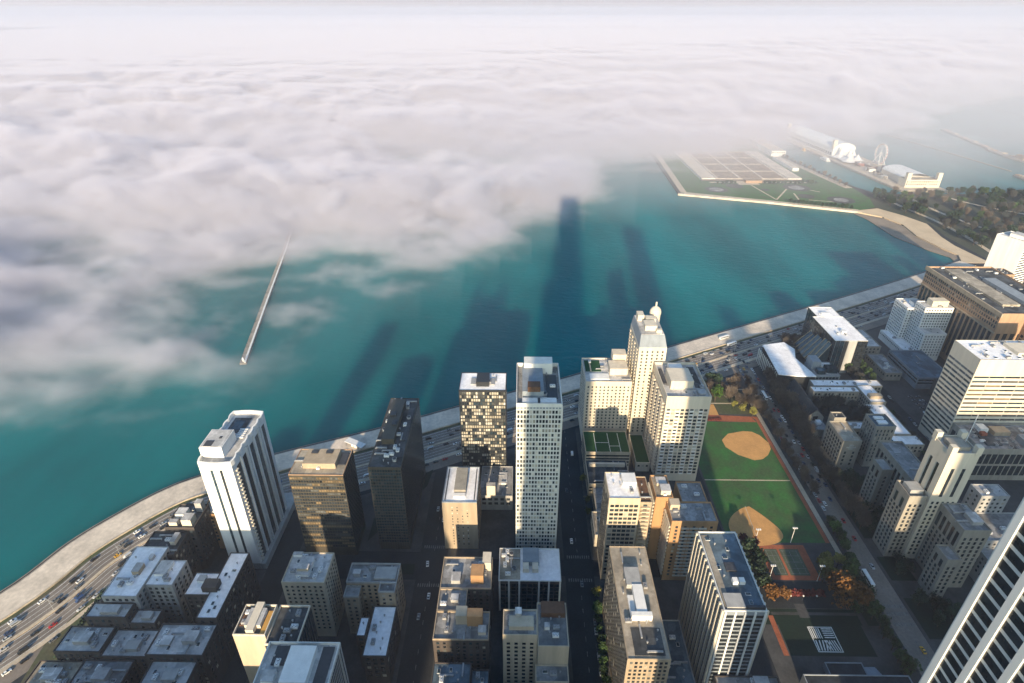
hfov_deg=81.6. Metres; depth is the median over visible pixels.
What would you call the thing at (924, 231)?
beach
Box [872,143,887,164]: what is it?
ferris wheel
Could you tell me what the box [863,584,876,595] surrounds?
tree
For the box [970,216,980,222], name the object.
tree
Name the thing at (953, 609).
tree
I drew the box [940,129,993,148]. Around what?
harbour breakwater
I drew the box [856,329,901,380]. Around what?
corner hall
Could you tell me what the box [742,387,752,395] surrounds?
tree
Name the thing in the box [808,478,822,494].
tree
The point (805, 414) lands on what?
tree
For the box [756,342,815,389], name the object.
white roof hall
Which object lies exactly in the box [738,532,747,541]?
tree
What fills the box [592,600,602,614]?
tree
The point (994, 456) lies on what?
window
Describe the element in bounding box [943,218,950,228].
tree
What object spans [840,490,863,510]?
tree
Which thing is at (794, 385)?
gothic hall
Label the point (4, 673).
car
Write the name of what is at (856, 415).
tree
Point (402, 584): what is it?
window
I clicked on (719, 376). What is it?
tree
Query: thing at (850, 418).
tree
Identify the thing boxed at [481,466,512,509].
podium hall
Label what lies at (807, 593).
flower bed
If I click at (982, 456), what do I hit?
window
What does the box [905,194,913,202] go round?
tree
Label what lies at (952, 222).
tree
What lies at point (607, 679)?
tree
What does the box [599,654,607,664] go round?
tree
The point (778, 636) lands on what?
brick walk
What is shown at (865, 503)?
tree
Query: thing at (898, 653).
tree
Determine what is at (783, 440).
tree
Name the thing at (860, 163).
pier pavilion
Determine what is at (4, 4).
sky
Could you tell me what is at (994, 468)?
window
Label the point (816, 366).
skylight hall
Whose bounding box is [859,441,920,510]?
gothic wing
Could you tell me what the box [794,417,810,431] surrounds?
tree
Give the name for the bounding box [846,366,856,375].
tree
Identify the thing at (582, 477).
tree
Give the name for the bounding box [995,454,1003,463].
window
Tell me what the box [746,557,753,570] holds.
tree
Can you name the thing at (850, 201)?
paved circles
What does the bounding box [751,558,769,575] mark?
tree
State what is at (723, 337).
bus
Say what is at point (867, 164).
pier pavilion
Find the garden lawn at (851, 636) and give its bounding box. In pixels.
[774,615,877,656]
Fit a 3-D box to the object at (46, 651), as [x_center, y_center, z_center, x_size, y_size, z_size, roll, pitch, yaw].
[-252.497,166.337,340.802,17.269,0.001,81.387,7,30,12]
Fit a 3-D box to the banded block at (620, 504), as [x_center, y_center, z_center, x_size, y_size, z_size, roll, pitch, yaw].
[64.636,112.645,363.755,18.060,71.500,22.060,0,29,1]
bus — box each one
[719,334,728,339]
[727,341,736,345]
[761,390,767,399]
[861,569,875,586]
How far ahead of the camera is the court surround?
380.86 m
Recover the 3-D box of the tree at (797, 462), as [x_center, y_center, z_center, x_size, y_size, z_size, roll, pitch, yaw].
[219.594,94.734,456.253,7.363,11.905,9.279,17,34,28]
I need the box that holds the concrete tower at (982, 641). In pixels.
[918,497,1023,682]
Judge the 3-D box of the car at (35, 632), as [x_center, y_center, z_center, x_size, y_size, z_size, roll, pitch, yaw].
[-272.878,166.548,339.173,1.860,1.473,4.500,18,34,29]
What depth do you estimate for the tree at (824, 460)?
452.34 m
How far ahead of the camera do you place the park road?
1015.93 m
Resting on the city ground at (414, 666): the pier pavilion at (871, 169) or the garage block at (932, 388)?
the garage block at (932, 388)
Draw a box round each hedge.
[53,588,105,657]
[707,418,721,420]
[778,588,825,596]
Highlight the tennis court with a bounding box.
[764,549,810,575]
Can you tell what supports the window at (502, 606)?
in the white roof office at (529, 577)
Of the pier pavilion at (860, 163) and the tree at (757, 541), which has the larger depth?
the pier pavilion at (860, 163)
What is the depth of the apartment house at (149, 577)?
332.37 m
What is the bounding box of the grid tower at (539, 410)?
[516,357,562,547]
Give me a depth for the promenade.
463.81 m
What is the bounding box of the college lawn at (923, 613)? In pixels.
[822,472,953,638]
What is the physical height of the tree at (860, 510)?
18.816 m
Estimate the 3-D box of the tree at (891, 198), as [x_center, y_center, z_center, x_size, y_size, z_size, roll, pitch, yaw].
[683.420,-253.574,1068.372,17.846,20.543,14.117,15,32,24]
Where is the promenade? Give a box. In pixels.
[0,261,974,618]
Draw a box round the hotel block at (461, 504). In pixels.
[442,466,480,548]
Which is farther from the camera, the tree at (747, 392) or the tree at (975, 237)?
the tree at (975, 237)
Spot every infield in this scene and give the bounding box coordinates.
[722,431,770,459]
[729,506,782,545]
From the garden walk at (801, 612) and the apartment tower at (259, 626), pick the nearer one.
the apartment tower at (259, 626)
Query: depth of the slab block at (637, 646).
292.87 m
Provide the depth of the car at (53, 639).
334.91 m
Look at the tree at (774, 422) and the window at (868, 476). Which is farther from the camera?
the tree at (774, 422)
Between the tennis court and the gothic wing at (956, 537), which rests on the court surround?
the tennis court
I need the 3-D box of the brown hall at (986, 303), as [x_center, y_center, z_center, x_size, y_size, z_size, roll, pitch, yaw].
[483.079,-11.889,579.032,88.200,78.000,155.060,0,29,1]
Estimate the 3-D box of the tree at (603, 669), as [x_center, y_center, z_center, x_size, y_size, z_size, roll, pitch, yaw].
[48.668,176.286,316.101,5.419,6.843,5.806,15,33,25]
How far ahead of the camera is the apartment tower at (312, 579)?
324.92 m
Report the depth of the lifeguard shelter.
482.92 m
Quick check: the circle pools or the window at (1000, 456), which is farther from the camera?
the circle pools
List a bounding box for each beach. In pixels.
[854,213,958,260]
[858,208,985,262]
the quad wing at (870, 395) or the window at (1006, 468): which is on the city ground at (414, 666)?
the quad wing at (870, 395)
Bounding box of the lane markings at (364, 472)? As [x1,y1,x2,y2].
[0,290,916,668]
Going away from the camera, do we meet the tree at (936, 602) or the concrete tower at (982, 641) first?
the concrete tower at (982, 641)
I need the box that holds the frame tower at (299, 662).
[253,641,348,682]
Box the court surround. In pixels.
[759,545,820,579]
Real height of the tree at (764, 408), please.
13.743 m
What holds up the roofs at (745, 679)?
on the city ground at (414, 666)
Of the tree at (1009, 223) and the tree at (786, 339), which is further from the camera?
the tree at (1009, 223)
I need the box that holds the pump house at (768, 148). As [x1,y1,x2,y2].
[749,138,798,170]
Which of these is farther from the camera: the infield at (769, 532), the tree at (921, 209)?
the tree at (921, 209)
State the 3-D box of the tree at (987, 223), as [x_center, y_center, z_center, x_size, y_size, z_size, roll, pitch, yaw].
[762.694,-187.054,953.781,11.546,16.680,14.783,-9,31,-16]
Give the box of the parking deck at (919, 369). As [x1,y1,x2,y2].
[887,350,942,388]
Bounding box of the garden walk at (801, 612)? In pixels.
[771,604,887,661]
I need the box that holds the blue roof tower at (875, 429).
[856,414,896,466]
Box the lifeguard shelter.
[344,437,365,450]
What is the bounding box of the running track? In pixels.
[708,415,829,542]
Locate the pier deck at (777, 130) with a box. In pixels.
[724,113,947,192]
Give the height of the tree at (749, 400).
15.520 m
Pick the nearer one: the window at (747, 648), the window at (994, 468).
the window at (747, 648)
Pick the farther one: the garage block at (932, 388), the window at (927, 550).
the garage block at (932, 388)
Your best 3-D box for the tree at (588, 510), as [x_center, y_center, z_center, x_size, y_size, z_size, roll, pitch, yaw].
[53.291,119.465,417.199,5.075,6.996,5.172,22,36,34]
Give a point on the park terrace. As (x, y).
(812, 602)
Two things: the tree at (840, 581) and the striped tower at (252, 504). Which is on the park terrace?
the tree at (840, 581)
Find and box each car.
[0,645,8,652]
[1,668,11,676]
[2,634,11,641]
[3,629,13,635]
[19,656,29,663]
[30,629,39,636]
[48,621,57,628]
[48,636,57,643]
[51,596,60,602]
[919,646,926,653]
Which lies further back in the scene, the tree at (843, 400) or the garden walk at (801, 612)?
the tree at (843, 400)
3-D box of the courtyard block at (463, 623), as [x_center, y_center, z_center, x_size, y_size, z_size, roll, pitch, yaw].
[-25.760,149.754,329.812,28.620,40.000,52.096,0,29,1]
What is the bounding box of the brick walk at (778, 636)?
[768,615,789,655]
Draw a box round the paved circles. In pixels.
[705,184,854,203]
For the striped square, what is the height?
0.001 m
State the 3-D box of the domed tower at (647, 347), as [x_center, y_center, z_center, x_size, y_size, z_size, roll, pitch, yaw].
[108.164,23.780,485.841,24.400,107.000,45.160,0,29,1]
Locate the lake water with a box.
[0,9,1023,590]
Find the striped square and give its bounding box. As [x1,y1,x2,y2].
[807,627,843,651]
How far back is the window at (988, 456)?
440.04 m
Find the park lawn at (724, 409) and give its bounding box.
[710,390,750,413]
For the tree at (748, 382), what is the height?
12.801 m
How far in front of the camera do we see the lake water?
1102.49 m
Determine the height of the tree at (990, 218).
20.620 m
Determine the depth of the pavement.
389.27 m
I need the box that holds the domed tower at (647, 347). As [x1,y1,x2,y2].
[626,302,666,436]
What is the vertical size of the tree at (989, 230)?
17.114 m
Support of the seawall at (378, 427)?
on the city ground at (414, 666)
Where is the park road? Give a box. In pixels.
[884,196,1023,251]
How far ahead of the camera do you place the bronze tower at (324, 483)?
369.34 m
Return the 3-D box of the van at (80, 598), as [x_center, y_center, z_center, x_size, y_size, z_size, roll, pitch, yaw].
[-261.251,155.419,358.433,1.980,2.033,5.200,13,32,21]
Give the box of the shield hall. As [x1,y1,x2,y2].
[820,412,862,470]
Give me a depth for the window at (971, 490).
383.06 m
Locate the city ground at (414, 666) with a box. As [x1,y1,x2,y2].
[0,114,1023,682]
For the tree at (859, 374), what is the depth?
559.72 m
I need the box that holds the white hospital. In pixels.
[878,298,953,360]
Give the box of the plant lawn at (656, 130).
[627,114,874,209]
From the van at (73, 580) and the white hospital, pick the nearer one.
the van at (73, 580)
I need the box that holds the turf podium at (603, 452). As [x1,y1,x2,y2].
[581,431,630,510]
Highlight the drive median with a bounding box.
[0,296,916,648]
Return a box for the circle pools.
[709,186,848,201]
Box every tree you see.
[580,473,585,483]
[583,495,589,502]
[585,507,591,514]
[591,585,600,596]
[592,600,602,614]
[593,615,601,622]
[596,624,602,631]
[596,633,606,642]
[598,641,607,654]
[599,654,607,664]
[599,664,608,676]
[601,675,611,682]
[705,372,714,378]
[707,381,717,395]
[711,384,722,401]
[712,373,722,383]
[712,377,720,384]
[721,381,727,392]
[724,385,737,401]
[726,376,737,386]
[730,381,741,389]
[731,401,737,408]
[734,371,741,381]
[735,392,747,405]
[738,404,745,410]
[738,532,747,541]
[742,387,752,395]
[742,537,757,553]
[745,377,752,388]
[745,393,756,408]
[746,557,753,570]
[749,383,757,389]
[749,406,757,415]
[750,546,768,562]
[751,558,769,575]
[752,398,762,409]
[752,535,759,544]
[754,573,771,587]
[757,400,768,414]
[762,366,768,378]
[763,410,771,419]
[763,583,778,600]
[765,370,775,385]
[765,412,775,424]
[769,418,779,430]
[772,427,785,439]
[778,585,791,599]
[780,378,789,387]
[781,437,787,445]
[781,440,793,450]
[782,336,791,343]
[786,447,795,456]
[790,453,799,465]
[793,457,801,470]
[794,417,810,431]
[798,464,811,478]
[799,409,811,420]
[801,474,810,484]
[806,423,818,432]
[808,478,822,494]
[809,445,824,460]
[812,394,821,402]
[812,447,826,464]
[814,452,830,471]
[816,551,833,565]
[819,556,833,575]
[819,565,831,581]
[821,408,830,415]
[821,465,840,481]
[823,394,837,407]
[823,396,839,408]
[825,515,836,526]
[825,570,861,609]
[829,405,838,412]
[829,520,841,533]
[833,552,845,567]
[834,526,846,541]
[835,395,842,407]
[839,397,845,406]
[839,537,851,550]
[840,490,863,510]
[841,557,861,574]
[843,408,852,414]
[843,557,859,578]
[844,363,852,372]
[844,493,860,515]
[844,551,856,558]
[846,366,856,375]
[847,400,859,409]
[847,414,855,420]
[848,599,864,613]
[850,579,874,605]
[851,409,863,420]
[852,501,871,523]
[854,372,864,378]
[854,475,865,488]
[856,575,869,584]
[858,500,872,511]
[859,405,872,415]
[861,362,866,372]
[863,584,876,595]
[864,367,872,377]
[866,600,884,619]
[867,519,878,532]
[868,509,880,519]
[869,372,876,379]
[875,614,891,628]
[876,505,884,515]
[878,192,885,200]
[880,622,893,638]
[886,631,903,650]
[887,195,895,204]
[892,552,905,562]
[892,648,910,662]
[898,653,922,677]
[899,555,915,572]
[902,202,911,212]
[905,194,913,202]
[910,587,929,604]
[914,203,922,210]
[916,197,925,203]
[916,205,927,216]
[921,198,928,205]
[928,591,950,613]
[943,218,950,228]
[943,602,962,618]
[945,211,957,218]
[948,218,957,229]
[955,209,964,216]
[956,229,962,235]
[958,203,966,209]
[961,228,970,235]
[963,216,972,224]
[965,207,971,213]
[967,230,975,238]
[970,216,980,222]
[970,220,978,230]
[970,233,979,244]
[976,210,984,217]
[977,237,990,246]
[979,226,987,234]
[982,220,992,226]
[984,211,993,218]
[985,227,997,234]
[987,215,996,222]
[987,230,997,240]
[993,227,1002,234]
[1003,217,1010,223]
[1003,221,1013,229]
[1006,225,1017,231]
[1017,226,1023,231]
[1018,216,1023,225]
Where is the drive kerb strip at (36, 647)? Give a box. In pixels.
[0,315,889,673]
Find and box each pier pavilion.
[853,161,864,165]
[863,162,877,168]
[865,167,875,171]
[874,173,887,178]
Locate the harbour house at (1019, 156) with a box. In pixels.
[1015,154,1023,159]
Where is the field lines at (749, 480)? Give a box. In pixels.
[705,479,789,544]
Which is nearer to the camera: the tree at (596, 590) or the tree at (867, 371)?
the tree at (596, 590)
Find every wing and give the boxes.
[591,511,600,545]
[628,434,649,470]
[806,380,882,404]
[856,385,924,456]
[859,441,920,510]
[914,503,991,597]
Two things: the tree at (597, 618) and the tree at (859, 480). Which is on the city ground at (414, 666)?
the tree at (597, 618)
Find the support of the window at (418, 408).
in the bronze tower at (396, 470)
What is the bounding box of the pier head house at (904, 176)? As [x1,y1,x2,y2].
[880,164,943,187]
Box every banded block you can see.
[597,472,640,578]
[634,476,651,545]
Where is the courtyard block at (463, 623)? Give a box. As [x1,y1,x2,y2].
[433,552,493,676]
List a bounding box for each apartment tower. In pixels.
[232,602,319,682]
[281,551,344,635]
[343,563,405,632]
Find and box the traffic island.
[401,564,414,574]
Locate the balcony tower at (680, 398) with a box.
[643,362,711,480]
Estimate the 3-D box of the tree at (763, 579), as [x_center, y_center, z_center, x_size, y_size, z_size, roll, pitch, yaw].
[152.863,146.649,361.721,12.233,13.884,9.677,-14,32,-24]
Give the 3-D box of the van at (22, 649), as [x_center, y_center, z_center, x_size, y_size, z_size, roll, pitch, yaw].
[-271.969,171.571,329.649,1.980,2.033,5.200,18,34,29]
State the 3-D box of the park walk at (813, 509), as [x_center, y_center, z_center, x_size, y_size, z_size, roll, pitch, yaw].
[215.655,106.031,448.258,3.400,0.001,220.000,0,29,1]
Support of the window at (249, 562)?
in the apartment house at (227, 593)
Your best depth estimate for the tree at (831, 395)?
521.29 m
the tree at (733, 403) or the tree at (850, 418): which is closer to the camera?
the tree at (850, 418)
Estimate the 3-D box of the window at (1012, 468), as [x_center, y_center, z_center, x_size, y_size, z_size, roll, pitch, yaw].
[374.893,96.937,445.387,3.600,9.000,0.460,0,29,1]
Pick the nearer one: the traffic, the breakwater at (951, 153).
the traffic
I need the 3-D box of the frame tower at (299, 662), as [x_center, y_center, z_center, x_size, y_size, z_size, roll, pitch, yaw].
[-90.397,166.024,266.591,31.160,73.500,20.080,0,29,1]
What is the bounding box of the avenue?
[740,369,934,675]
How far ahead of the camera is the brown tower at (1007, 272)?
654.46 m
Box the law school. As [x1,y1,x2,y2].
[794,307,867,372]
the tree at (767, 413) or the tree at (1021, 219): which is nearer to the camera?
the tree at (767, 413)
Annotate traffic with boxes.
[685,290,928,439]
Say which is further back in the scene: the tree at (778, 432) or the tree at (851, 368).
the tree at (851, 368)
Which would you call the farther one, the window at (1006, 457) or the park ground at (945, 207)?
the park ground at (945, 207)
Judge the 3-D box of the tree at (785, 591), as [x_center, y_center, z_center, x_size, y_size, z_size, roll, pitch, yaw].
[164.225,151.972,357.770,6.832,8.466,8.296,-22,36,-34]
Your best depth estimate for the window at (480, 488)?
399.10 m
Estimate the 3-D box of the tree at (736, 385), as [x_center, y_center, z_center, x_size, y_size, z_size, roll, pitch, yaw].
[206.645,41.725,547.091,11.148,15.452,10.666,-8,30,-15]
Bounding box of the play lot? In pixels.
[708,404,717,414]
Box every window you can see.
[157,552,188,619]
[189,562,258,616]
[190,513,217,573]
[207,646,226,682]
[289,454,364,546]
[314,574,342,627]
[351,584,404,626]
[371,403,424,541]
[454,488,480,543]
[460,379,506,470]
[467,569,493,669]
[501,605,536,607]
[507,670,532,681]
[516,381,559,547]
[579,363,627,427]
[603,554,663,682]
[627,331,648,431]
[646,371,703,473]
[646,524,688,574]
[681,538,753,682]
[802,309,816,335]
[861,476,885,507]
[875,522,921,553]
[880,301,951,355]
[918,537,966,582]
[924,271,1022,339]
[930,523,1023,682]
[965,490,1005,511]
[971,466,979,474]
[976,454,985,463]
[977,466,985,474]
[982,454,991,463]
[983,466,991,474]
[988,454,997,463]
[989,466,997,474]
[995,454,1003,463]
[995,466,1003,474]
[1001,455,1009,463]
[1001,466,1009,474]
[1007,455,1015,463]
[1007,466,1015,474]
[1013,455,1021,463]
[1013,466,1021,474]
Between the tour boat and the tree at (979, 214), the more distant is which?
the tour boat
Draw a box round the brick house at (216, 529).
[206,499,225,547]
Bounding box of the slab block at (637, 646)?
[602,546,670,682]
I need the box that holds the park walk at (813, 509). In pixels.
[750,398,841,553]
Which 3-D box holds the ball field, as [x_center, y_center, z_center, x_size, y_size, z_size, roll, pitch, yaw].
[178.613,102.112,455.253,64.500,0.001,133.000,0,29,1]
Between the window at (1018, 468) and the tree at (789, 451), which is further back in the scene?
the tree at (789, 451)
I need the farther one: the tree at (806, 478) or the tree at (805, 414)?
the tree at (805, 414)
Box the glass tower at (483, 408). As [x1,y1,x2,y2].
[459,372,506,477]
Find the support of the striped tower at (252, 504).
on the city ground at (414, 666)
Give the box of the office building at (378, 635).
[356,606,400,682]
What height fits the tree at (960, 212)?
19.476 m
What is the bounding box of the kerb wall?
[0,265,975,621]
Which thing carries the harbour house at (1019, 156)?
on the harbour breakwater at (1003, 154)
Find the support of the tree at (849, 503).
on the college lawn at (923, 613)
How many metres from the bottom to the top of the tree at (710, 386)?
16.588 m
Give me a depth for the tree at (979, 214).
993.34 m
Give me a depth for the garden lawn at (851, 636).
337.79 m
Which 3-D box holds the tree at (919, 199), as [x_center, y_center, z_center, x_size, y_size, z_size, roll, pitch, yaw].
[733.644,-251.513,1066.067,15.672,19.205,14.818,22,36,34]
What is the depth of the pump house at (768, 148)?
1448.30 m
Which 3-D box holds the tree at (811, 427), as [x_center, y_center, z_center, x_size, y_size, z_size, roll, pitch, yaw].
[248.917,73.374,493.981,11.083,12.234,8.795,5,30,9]
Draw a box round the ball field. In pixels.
[699,422,824,542]
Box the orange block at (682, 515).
[645,475,717,579]
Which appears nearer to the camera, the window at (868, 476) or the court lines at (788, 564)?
the court lines at (788, 564)
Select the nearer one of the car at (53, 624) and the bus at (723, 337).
the car at (53, 624)
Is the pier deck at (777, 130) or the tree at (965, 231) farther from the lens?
the pier deck at (777, 130)
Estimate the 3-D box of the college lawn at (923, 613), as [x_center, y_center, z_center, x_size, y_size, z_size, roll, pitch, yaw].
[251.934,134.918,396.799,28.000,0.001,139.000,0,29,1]
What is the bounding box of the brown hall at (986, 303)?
[916,266,1023,360]
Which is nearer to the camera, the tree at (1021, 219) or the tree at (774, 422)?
the tree at (774, 422)
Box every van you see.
[9,619,21,627]
[17,645,28,654]
[69,576,78,583]
[75,594,84,602]
[117,559,125,566]
[123,551,131,558]
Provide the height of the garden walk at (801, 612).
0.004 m
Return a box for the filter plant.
[673,151,801,182]
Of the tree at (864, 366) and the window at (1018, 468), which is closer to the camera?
the window at (1018, 468)
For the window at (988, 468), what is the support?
in the strip office at (1001, 457)
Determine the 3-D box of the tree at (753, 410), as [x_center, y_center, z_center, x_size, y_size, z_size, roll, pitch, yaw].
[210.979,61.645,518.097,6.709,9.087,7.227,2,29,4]
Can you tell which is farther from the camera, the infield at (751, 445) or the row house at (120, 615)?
the infield at (751, 445)
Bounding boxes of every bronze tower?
[288,449,365,554]
[368,397,425,548]
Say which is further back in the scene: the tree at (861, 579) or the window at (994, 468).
the window at (994, 468)
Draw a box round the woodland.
[717,154,1023,214]
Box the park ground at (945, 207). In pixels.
[869,190,1023,258]
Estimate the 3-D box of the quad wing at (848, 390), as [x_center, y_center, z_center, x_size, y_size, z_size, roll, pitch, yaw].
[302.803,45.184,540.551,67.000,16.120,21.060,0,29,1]
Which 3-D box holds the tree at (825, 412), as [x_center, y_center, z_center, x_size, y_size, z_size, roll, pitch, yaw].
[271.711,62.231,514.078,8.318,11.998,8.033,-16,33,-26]
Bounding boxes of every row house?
[24,659,142,682]
[53,625,158,675]
[84,602,168,628]
[140,623,230,682]
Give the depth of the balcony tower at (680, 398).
431.46 m
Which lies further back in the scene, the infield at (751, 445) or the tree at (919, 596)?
the infield at (751, 445)
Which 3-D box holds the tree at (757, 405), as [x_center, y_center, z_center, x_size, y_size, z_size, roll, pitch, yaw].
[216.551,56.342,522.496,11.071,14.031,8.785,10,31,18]
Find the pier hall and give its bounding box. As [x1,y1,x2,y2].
[785,123,855,156]
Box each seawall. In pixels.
[0,261,956,593]
[678,193,860,212]
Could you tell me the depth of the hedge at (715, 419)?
514.65 m
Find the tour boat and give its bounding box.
[820,157,830,161]
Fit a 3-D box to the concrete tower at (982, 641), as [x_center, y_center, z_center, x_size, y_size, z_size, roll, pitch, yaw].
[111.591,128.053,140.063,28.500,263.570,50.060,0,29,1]
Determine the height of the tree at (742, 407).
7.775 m
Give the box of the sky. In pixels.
[0,0,1023,8]
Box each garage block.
[431,662,489,682]
[928,379,937,395]
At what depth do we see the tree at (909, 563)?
371.87 m
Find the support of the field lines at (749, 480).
on the ball field
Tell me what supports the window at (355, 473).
in the bronze tower at (324, 483)
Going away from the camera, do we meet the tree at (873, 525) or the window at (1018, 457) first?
the tree at (873, 525)
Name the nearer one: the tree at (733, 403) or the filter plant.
the tree at (733, 403)
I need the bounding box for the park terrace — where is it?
[757,581,861,608]
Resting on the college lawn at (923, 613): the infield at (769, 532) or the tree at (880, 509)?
the tree at (880, 509)
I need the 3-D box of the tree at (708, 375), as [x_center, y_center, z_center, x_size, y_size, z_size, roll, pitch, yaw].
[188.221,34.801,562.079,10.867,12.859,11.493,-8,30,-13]
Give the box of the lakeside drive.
[0,287,919,682]
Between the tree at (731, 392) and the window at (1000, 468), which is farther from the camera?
the tree at (731, 392)
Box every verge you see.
[0,266,977,625]
[766,609,879,625]
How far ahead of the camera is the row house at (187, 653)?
300.56 m
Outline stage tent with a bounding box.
[832,147,863,162]
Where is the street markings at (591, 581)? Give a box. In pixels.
[413,438,927,682]
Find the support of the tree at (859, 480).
on the college lawn at (923, 613)
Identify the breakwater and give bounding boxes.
[239,160,310,364]
[887,135,1010,170]
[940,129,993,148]
[985,149,1023,162]
[1013,174,1023,180]
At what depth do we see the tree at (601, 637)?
331.40 m
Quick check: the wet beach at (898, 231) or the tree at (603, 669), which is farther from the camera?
the wet beach at (898, 231)
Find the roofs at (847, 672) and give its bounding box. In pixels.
[800,662,912,682]
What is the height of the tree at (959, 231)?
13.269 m
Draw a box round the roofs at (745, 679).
[712,675,779,682]
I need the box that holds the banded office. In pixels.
[918,340,1023,440]
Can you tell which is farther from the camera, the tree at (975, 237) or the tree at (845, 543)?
the tree at (975, 237)
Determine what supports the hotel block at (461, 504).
on the city ground at (414, 666)
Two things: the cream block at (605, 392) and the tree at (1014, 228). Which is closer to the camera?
the cream block at (605, 392)
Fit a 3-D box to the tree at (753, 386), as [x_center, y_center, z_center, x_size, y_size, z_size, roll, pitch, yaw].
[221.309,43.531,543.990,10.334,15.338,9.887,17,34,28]
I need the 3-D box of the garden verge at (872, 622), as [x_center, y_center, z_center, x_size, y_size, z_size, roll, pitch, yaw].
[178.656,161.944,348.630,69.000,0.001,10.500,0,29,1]
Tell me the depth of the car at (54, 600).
357.89 m
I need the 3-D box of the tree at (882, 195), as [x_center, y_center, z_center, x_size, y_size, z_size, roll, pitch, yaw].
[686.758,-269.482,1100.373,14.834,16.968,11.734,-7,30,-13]
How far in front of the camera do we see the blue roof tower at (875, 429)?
453.81 m
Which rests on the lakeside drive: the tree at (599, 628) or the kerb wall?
the kerb wall
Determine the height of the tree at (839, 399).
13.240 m
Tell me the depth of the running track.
478.92 m
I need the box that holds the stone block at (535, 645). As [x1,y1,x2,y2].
[503,601,568,682]
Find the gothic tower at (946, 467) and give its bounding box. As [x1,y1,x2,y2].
[872,415,984,557]
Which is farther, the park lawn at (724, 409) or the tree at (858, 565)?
the park lawn at (724, 409)
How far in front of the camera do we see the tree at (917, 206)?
1032.27 m
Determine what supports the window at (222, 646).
in the row house at (187, 653)
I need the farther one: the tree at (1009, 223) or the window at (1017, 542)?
the tree at (1009, 223)
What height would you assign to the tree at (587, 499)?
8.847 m
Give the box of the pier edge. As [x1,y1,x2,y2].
[723,113,901,191]
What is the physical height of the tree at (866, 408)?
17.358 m
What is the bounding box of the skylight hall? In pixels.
[804,355,839,379]
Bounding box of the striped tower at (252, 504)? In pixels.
[197,410,294,568]
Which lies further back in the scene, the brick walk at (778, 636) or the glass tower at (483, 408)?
the glass tower at (483, 408)
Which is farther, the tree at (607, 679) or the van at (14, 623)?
the van at (14, 623)
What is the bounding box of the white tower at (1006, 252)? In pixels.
[984,231,1023,282]
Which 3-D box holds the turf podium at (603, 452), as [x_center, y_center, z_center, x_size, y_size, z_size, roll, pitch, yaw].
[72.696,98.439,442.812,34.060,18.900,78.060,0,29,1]
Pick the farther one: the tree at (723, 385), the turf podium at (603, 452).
the tree at (723, 385)
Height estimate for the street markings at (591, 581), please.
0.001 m
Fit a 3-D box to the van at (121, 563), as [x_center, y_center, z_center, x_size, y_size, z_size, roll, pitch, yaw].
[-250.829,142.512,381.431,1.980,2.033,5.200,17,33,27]
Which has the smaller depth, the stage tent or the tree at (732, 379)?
the tree at (732, 379)
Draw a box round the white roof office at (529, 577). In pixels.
[498,547,560,610]
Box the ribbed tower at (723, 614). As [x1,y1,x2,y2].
[677,531,768,682]
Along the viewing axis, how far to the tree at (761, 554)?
373.55 m
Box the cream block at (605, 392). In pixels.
[578,349,631,440]
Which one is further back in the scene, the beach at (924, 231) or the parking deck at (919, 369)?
the beach at (924, 231)
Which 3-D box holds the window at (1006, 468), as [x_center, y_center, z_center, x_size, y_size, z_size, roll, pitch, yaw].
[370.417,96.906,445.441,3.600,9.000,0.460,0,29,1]
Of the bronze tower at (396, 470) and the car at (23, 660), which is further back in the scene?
the bronze tower at (396, 470)
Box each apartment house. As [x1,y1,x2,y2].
[101,546,192,622]
[144,499,219,576]
[183,552,261,658]
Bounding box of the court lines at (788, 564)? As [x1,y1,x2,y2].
[767,550,806,573]
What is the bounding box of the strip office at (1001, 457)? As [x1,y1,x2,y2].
[948,422,1023,479]
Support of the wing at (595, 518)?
on the city ground at (414, 666)
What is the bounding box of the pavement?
[191,325,1023,682]
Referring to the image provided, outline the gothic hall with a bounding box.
[786,379,824,436]
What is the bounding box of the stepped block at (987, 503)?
[961,484,1013,581]
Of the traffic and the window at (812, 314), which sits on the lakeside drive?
the traffic

